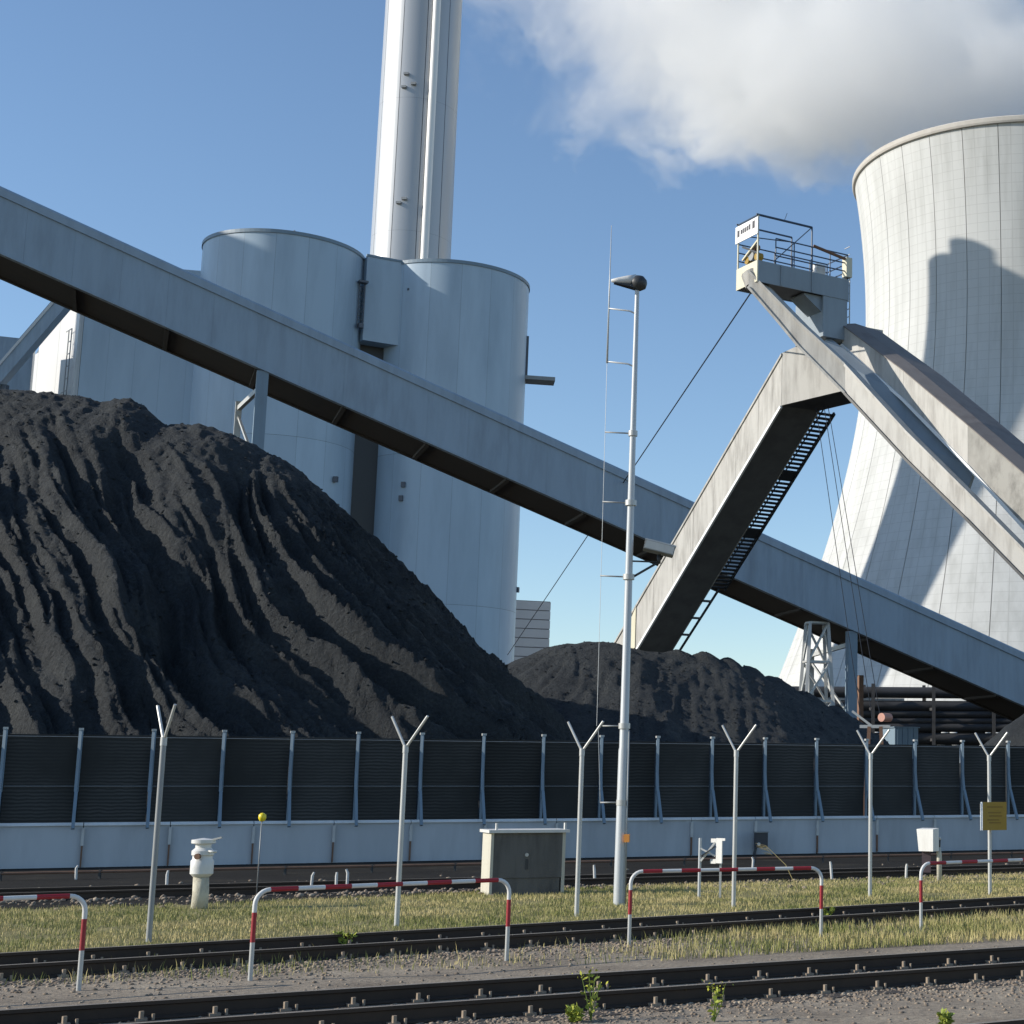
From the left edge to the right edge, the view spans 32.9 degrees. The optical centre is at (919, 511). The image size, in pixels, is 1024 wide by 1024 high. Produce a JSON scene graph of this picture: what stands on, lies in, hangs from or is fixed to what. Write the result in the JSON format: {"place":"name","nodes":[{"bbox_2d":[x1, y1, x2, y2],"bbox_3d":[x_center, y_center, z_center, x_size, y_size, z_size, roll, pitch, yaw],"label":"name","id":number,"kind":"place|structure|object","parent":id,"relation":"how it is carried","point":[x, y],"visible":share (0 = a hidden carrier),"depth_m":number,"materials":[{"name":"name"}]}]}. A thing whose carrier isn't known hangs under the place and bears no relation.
{"place":"outdoors","nodes":[
{"label":"outdoors","id":0,"kind":"place"},
{"bbox_2d":[0,915,1023,1023],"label":"gravel yard","id":1,"kind":"structure","parent":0,"point":[921,1013],"depth_m":17.38,"materials":[{"name":"grey gravel"}]},
{"bbox_2d":[0,894,87,990],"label":"striped barrier","id":2,"kind":"object","parent":1,"relation":"on","point":[81,900],"visible":0.99,"depth_m":17.06,"materials":[{"name":"metal"}]},
{"bbox_2d":[333,930,356,944],"bbox_3d":[-7.618,5.643,21.683,0.289,0.234,0.239,-3,-10,18],"label":"weed","id":3,"kind":"object","parent":1,"relation":"on","point":[343,939],"visible":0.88,"depth_m":21.65,"materials":[{"name":"green plant"}]},
{"bbox_2d":[248,878,510,980],"bbox_3d":[-6.180,4.832,19.011,3.140,1.044,0.052,9,-13,-42],"label":"striped barrier","id":4,"kind":"object","parent":1,"relation":"on","point":[322,887],"visible":0.96,"depth_m":18.90,"materials":[{"name":"metal"}]},
{"bbox_2d":[0,946,1023,1023],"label":"railway track","id":5,"kind":"structure","parent":1,"relation":"on","point":[418,1006],"depth_m":16.10,"materials":[{"name":"brown metal"}]},
{"bbox_2d":[0,896,1023,985],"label":"railway track","id":6,"kind":"structure","parent":1,"relation":"on","point":[31,964],"depth_m":21.57,"materials":[{"name":"brown metal"}]},
{"bbox_2d":[0,908,1023,985],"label":"track grass","id":7,"kind":"structure","parent":1,"relation":"on","point":[969,929],"depth_m":22.35,"materials":[{"name":"green plant"}]},
{"bbox_2d":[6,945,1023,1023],"bbox_3d":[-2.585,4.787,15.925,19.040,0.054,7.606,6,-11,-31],"label":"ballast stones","id":8,"kind":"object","parent":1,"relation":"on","point":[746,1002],"visible":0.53,"depth_m":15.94,"materials":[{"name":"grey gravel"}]},
{"bbox_2d":[565,1002,585,1022],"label":"weed","id":9,"kind":"object","parent":1,"relation":"on","point":[574,1013],"visible":1,"depth_m":14.72,"materials":[{"name":"green plant"}]},
{"bbox_2d":[572,967,607,1020],"bbox_3d":[-2.977,4.387,14.885,0.356,0.464,0.291,-2,-10,13],"label":"weed","id":10,"kind":"object","parent":1,"relation":"on","point":[591,1003],"visible":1,"depth_m":14.85,"materials":[{"name":"green plant"}]},
{"bbox_2d":[702,979,733,1021],"bbox_3d":[-1.839,4.422,14.842,0.203,0.381,0.253,-6,-11,34],"label":"weed","id":11,"kind":"object","parent":1,"relation":"on","point":[716,1002],"visible":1,"depth_m":14.80,"materials":[{"name":"green plant"}]},
{"bbox_2d":[627,866,822,944],"bbox_3d":[-2.628,5.400,22.408,2.748,1.045,0.052,4,-10,-22],"label":"striped barrier","id":12,"kind":"object","parent":1,"relation":"on","point":[636,873],"visible":0.94,"depth_m":22.42,"materials":[{"name":"metal"}]},
{"bbox_2d":[823,906,835,915],"bbox_3d":[-1.485,6.433,26.287,0.263,0.221,0.203,0,-10,0],"label":"weed","id":13,"kind":"object","parent":1,"relation":"on","point":[832,909],"visible":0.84,"depth_m":26.27,"materials":[{"name":"green plant"}]},
{"bbox_2d":[937,1007,954,1023],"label":"weed","id":14,"kind":"object","parent":1,"relation":"on","point":[945,1017],"visible":1,"depth_m":14.35,"materials":[{"name":"green plant"}]},
{"bbox_2d":[919,858,1023,930],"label":"striped barrier","id":15,"kind":"object","parent":1,"relation":"on","point":[924,865],"visible":0.97,"depth_m":24.41,"materials":[{"name":"metal"}]},
{"bbox_2d":[967,1018,1023,1023],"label":"railway track","id":16,"kind":"structure","parent":1,"relation":"on","point":[1016,1021],"depth_m":13.64,"materials":[{"name":"grey metal"}]},
{"bbox_2d":[0,849,1023,909],"bbox_3d":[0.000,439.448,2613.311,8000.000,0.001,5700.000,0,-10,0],"label":"ground","id":17,"kind":"structure","parent":0,"point":[122,879],"depth_m":41.38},
{"bbox_2d":[0,302,69,389],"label":"feeder gallery","id":18,"kind":"object","parent":17,"relation":"on","point":[17,358],"visible":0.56,"depth_m":174.34,"materials":[{"name":"grey metal"}]},
{"bbox_2d":[75,865,78,879],"bbox_3d":[-19.260,8.241,37.413,0.086,0.356,0.060,0,-10,0],"label":"marker stake","id":19,"kind":"object","parent":17,"relation":"on","point":[76,870],"visible":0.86,"depth_m":37.40,"materials":[{"name":"concrete"}]},
{"bbox_2d":[32,269,200,424],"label":"bunker block","id":20,"kind":"structure","parent":17,"relation":"on","point":[76,354],"depth_m":181.51,"materials":[{"name":"grey metal"}]},
{"bbox_2d":[165,870,168,884],"bbox_3d":[-15.169,7.452,33.004,0.073,0.456,0.060,0,-10,0],"label":"marker stake","id":21,"kind":"object","parent":17,"relation":"on","point":[167,878],"visible":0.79,"depth_m":32.99,"materials":[{"name":"concrete"}]},
{"bbox_2d":[233,370,268,449],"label":"gallery trestle","id":22,"kind":"object","parent":17,"relation":"on","point":[259,393],"visible":0.16,"depth_m":89.39,"materials":[{"name":"grey metal"}]},
{"bbox_2d":[0,186,1023,720],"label":"conveyor gallery","id":23,"kind":"object","parent":22,"relation":"on","point":[48,254],"visible":0.9,"depth_m":94.10,"materials":[{"name":"blue grey steel"},{"name":"dark steel"}]},
{"bbox_2d":[507,292,750,654],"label":"guy cable","id":24,"kind":"object","parent":23,"relation":"attached to","point":[650,441],"visible":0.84,"depth_m":85.50,"materials":[{"name":"grey metal"}]},
{"bbox_2d":[256,813,265,893],"bbox_3d":[-12.969,6.739,32.189,0.150,1.633,0.146,0,-10,0],"label":"marker pole","id":25,"kind":"object","parent":17,"relation":"on","point":[261,817],"visible":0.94,"depth_m":32.24,"materials":[{"name":"yellow plastic"}]},
{"bbox_2d":[189,228,364,514],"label":"coal silo","id":26,"kind":"object","parent":17,"relation":"on","point":[309,280],"visible":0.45,"depth_m":177.38,"materials":[{"name":"grey metal"}]},
{"bbox_2d":[310,872,314,884],"bbox_3d":[-12.594,7.652,33.960,0.097,0.378,0.060,0,-10,0],"label":"marker stake","id":27,"kind":"object","parent":17,"relation":"on","point":[312,878],"visible":0.79,"depth_m":33.95,"materials":[{"name":"concrete"}]},
{"bbox_2d":[0,389,653,827],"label":"coal heap","id":28,"kind":"object","parent":17,"relation":"on","point":[210,581],"visible":0.71,"depth_m":57.77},
{"bbox_2d":[335,872,337,884],"bbox_3d":[-11.755,7.469,33.001,0.062,0.421,0.058,-4,-10,22],"label":"marker stake","id":29,"kind":"object","parent":17,"relation":"on","point":[336,878],"visible":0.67,"depth_m":33.00,"materials":[{"name":"concrete"}]},
{"bbox_2d":[345,869,348,883],"bbox_3d":[-11.998,7.685,34.297,0.088,0.423,0.060,0,-10,0],"label":"marker stake","id":30,"kind":"object","parent":17,"relation":"on","point":[347,876],"visible":0.79,"depth_m":34.29,"materials":[{"name":"concrete"}]},
{"bbox_2d":[350,254,408,534],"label":"connecting box","id":31,"kind":"object","parent":17,"relation":"on","point":[378,325],"visible":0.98,"depth_m":185.64,"materials":[{"name":"blue grey steel"},{"name":"dark steel"}]},
{"bbox_2d":[370,0,461,259],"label":"chimney","id":32,"kind":"object","parent":17,"relation":"on","point":[412,215],"visible":0.4,"depth_m":236.39,"materials":[{"name":"grey pale grey-white painted steel"}]},
{"bbox_2d":[373,258,554,664],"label":"coal silo","id":33,"kind":"object","parent":17,"relation":"on","point":[452,542],"visible":0.5,"depth_m":186.23,"materials":[{"name":"grey metal"}]},
{"bbox_2d":[525,336,528,374],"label":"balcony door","id":34,"kind":"structure","parent":33,"relation":"in","point":[527,343],"depth_m":196.03,"materials":[{"name":"grey metal"}]},
{"bbox_2d":[0,727,1023,829],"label":"fence","id":35,"kind":"object","parent":17,"relation":"on","point":[48,778],"visible":0.97,"depth_m":47.93,"materials":[{"name":"black metal"}]},
{"bbox_2d":[0,814,1023,868],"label":"concrete wall","id":36,"kind":"structure","parent":17,"relation":"on","point":[64,845],"depth_m":46.87,"materials":[{"name":"concrete"}]},
{"bbox_2d":[0,852,1023,880],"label":"cable duct","id":37,"kind":"object","parent":17,"relation":"on","point":[285,868],"visible":0.83,"depth_m":40.92,"materials":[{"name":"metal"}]},
{"bbox_2d":[0,864,1023,902],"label":"railway track","id":38,"kind":"structure","parent":17,"relation":"on","point":[170,891],"depth_m":34.92,"materials":[{"name":"brown metal"}]},
{"bbox_2d":[0,863,1023,910],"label":"ballast stones","id":39,"kind":"object","parent":17,"relation":"on","point":[298,894],"visible":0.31,"depth_m":32.29,"materials":[{"name":"grey gravel"}]},
{"bbox_2d":[593,865,595,877],"bbox_3d":[-7.053,7.877,35.519,0.087,0.450,0.060,0,-10,0],"label":"marker stake","id":40,"kind":"object","parent":17,"relation":"on","point":[594,871],"visible":0.79,"depth_m":35.51,"materials":[{"name":"concrete"}]},
{"bbox_2d":[507,641,912,816],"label":"coal heap","id":41,"kind":"object","parent":17,"relation":"on","point":[677,695],"visible":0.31,"depth_m":77.10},
{"bbox_2d":[614,328,882,652],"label":"inclined conveyor","id":42,"kind":"object","parent":17,"relation":"on","point":[797,389],"visible":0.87,"depth_m":78.39,"materials":[{"name":"metal"}]},
{"bbox_2d":[816,409,860,715],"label":"guy cable","id":43,"kind":"object","parent":42,"relation":"hanging from","point":[838,564],"visible":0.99,"depth_m":69.71,"materials":[{"name":"grey metal"}]},
{"bbox_2d":[824,407,872,719],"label":"guy cable","id":44,"kind":"object","parent":42,"relation":"hanging from","point":[848,566],"visible":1,"depth_m":69.69,"materials":[{"name":"grey metal"}]},
{"bbox_2d":[828,407,879,713],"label":"guy cable","id":45,"kind":"object","parent":42,"relation":"hanging from","point":[854,563],"visible":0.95,"depth_m":69.65,"materials":[{"name":"grey metal"}]},
{"bbox_2d":[753,831,768,854],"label":"dark switch box","id":46,"kind":"object","parent":17,"relation":"on","point":[760,837],"visible":0.91,"depth_m":50.51,"materials":[{"name":"grey metal"}]},
{"bbox_2d":[829,861,832,878],"bbox_3d":[-2.026,8.202,37.419,0.095,0.439,0.060,0,-10,0],"label":"marker stake","id":47,"kind":"object","parent":17,"relation":"on","point":[831,871],"visible":0.79,"depth_m":37.40,"materials":[{"name":"concrete"}]},
{"bbox_2d":[799,621,863,722],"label":"gallery trestle","id":48,"kind":"object","parent":17,"relation":"on","point":[807,680],"visible":0.37,"depth_m":102.51,"materials":[{"name":"grey metal"}]},
{"bbox_2d":[852,710,892,815],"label":"cable anchor","id":49,"kind":"object","parent":17,"relation":"on","point":[885,717],"visible":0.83,"depth_m":63.97,"materials":[{"name":"metal"}]},
{"bbox_2d":[741,268,1023,579],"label":"boom beam","id":50,"kind":"structure","parent":17,"relation":"on","point":[930,458],"depth_m":67.28,"materials":[{"name":"grey metal"}]},
{"bbox_2d":[735,213,851,346],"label":"operator platform","id":51,"kind":"structure","parent":50,"relation":"on","point":[817,295],"depth_m":71.96,"materials":[{"name":"metal"}]},
{"bbox_2d":[779,115,1023,762],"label":"cooling tower","id":52,"kind":"structure","parent":17,"relation":"on","point":[941,212],"depth_m":258.18,"materials":[{"name":"concrete"}]},
{"bbox_2d":[883,727,919,758],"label":"blue container","id":53,"kind":"object","parent":17,"relation":"on","point":[901,735],"visible":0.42,"depth_m":108.42,"materials":[{"name":"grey metal"}]},
{"bbox_2d":[793,684,1012,744],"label":"pipe rack","id":54,"kind":"object","parent":17,"relation":"on","point":[933,716],"visible":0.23,"depth_m":118.78,"materials":[{"name":"grey metal"}]},
{"bbox_2d":[840,323,1023,529],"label":"descending gallery","id":55,"kind":"object","parent":17,"relation":"on","point":[986,449],"visible":1,"depth_m":67.47,"materials":[{"name":"metal"}]},
{"bbox_2d":[912,714,1023,814],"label":"coal heap","id":56,"kind":"object","parent":17,"relation":"on","point":[1014,729],"visible":0.11,"depth_m":71.90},
{"bbox_2d":[0,872,1023,952],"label":"grass verge","id":57,"kind":"object","parent":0,"point":[318,931],"depth_m":27.73,"materials":[{"name":"green plant"}]},
{"bbox_2d":[146,704,176,941],"bbox_3d":[-10.509,4.298,22.581,0.086,3.275,0.632,8,-13,-41],"label":"security post","id":58,"kind":"object","parent":57,"relation":"on","point":[156,836],"visible":0.91,"depth_m":22.56,"materials":[{"name":"metal"}]},
{"bbox_2d":[190,837,222,908],"bbox_3d":[-12.463,6.294,28.464,0.510,1.289,0.417,-8,-12,39],"label":"instrument post","id":59,"kind":"object","parent":57,"relation":"on","point":[202,864],"visible":0.98,"depth_m":28.39,"materials":[{"name":"metal"}]},
{"bbox_2d":[391,715,428,925],"bbox_3d":[-7.898,4.744,25.107,0.714,3.231,0.084,-3,-10,18],"label":"security post","id":60,"kind":"object","parent":57,"relation":"on","point":[401,831],"visible":0.91,"depth_m":25.11,"materials":[{"name":"metal"}]},
{"bbox_2d":[480,823,569,894],"bbox_3d":[-7.829,6.863,32.348,1.660,1.440,1.012,3,-10,-18],"label":"concrete cabinet","id":61,"kind":"object","parent":57,"relation":"on","point":[519,861],"visible":0.84,"depth_m":31.97,"materials":[{"name":"concrete"}]},
{"bbox_2d":[567,721,603,916],"bbox_3d":[-5.523,5.036,26.810,0.714,3.216,0.084,-3,-10,18],"label":"security post","id":62,"kind":"object","parent":57,"relation":"on","point":[579,824],"visible":0.91,"depth_m":26.81,"materials":[{"name":"metal"}]},
{"bbox_2d":[597,225,675,905],"bbox_3d":[-5.203,0.838,30.214,1.380,12.721,0.421,2,-10,-12],"label":"light mast","id":63,"kind":"object","parent":57,"relation":"on","point":[636,283],"visible":0.97,"depth_m":29.99,"materials":[{"name":"metal"}]},
{"bbox_2d":[697,838,725,897],"bbox_3d":[-3.938,6.790,31.112,0.567,1.176,0.184,-3,-10,15],"label":"trackside sign","id":64,"kind":"object","parent":57,"relation":"on","point":[718,842],"visible":0.84,"depth_m":31.12,"materials":[{"name":"metal"}]},
{"bbox_2d":[722,724,756,906],"bbox_3d":[-3.227,5.391,29.002,0.714,3.239,0.084,-3,-10,18],"label":"security post","id":65,"kind":"object","parent":57,"relation":"on","point":[735,803],"visible":0.91,"depth_m":29.01,"materials":[{"name":"metal"}]},
{"bbox_2d":[757,843,798,891],"bbox_3d":[-2.792,7.015,32.201,0.908,0.997,0.066,-1,-10,5],"label":"dry reed","id":66,"kind":"object","parent":57,"relation":"on","point":[767,848],"visible":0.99,"depth_m":32.25,"materials":[{"name":"beige plant"}]},
{"bbox_2d":[856,729,889,896],"bbox_3d":[-0.910,5.824,31.586,0.714,3.238,0.084,-3,-10,18],"label":"security post","id":67,"kind":"object","parent":57,"relation":"on","point":[870,822],"visible":0.91,"depth_m":31.57,"materials":[{"name":"metal"}]},
{"bbox_2d":[905,864,907,878],"bbox_3d":[-0.314,8.228,37.415,0.066,0.382,0.059,-4,-10,22],"label":"marker stake","id":68,"kind":"object","parent":57,"relation":"on","point":[906,869],"visible":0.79,"depth_m":37.40,"materials":[{"name":"concrete"}]},
{"bbox_2d":[917,828,941,880],"bbox_3d":[0.218,7.702,36.703,0.466,1.224,0.366,-7,-12,36],"label":"meter box","id":69,"kind":"object","parent":57,"relation":"on","point":[929,840],"visible":0.91,"depth_m":36.63,"materials":[{"name":"white paint"}]},
{"bbox_2d":[974,732,1007,894],"bbox_3d":[1.416,5.957,32.304,0.714,3.214,0.084,-3,-10,18],"label":"security post","id":70,"kind":"object","parent":57,"relation":"on","point":[989,800],"visible":0.91,"depth_m":32.36,"materials":[{"name":"metal"}]},
{"bbox_2d":[980,802,1006,829],"bbox_3d":[1.446,5.979,32.221,0.524,0.549,0.100,4,-10,-21],"label":"yellow board","id":71,"kind":"object","parent":70,"relation":"attached to","point":[993,815],"visible":1,"depth_m":32.17,"materials":[{"name":"metal"}]},
{"bbox_2d":[0,0,1023,676],"label":"sky","id":72,"kind":"structure","parent":0,"point":[159,128],"materials":[{"name":"blue"}]},
{"bbox_2d":[514,600,550,659],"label":"building","id":73,"kind":"structure","parent":0,"point":[534,637],"depth_m":301.90,"materials":[{"name":"grey metal"}]}
]}

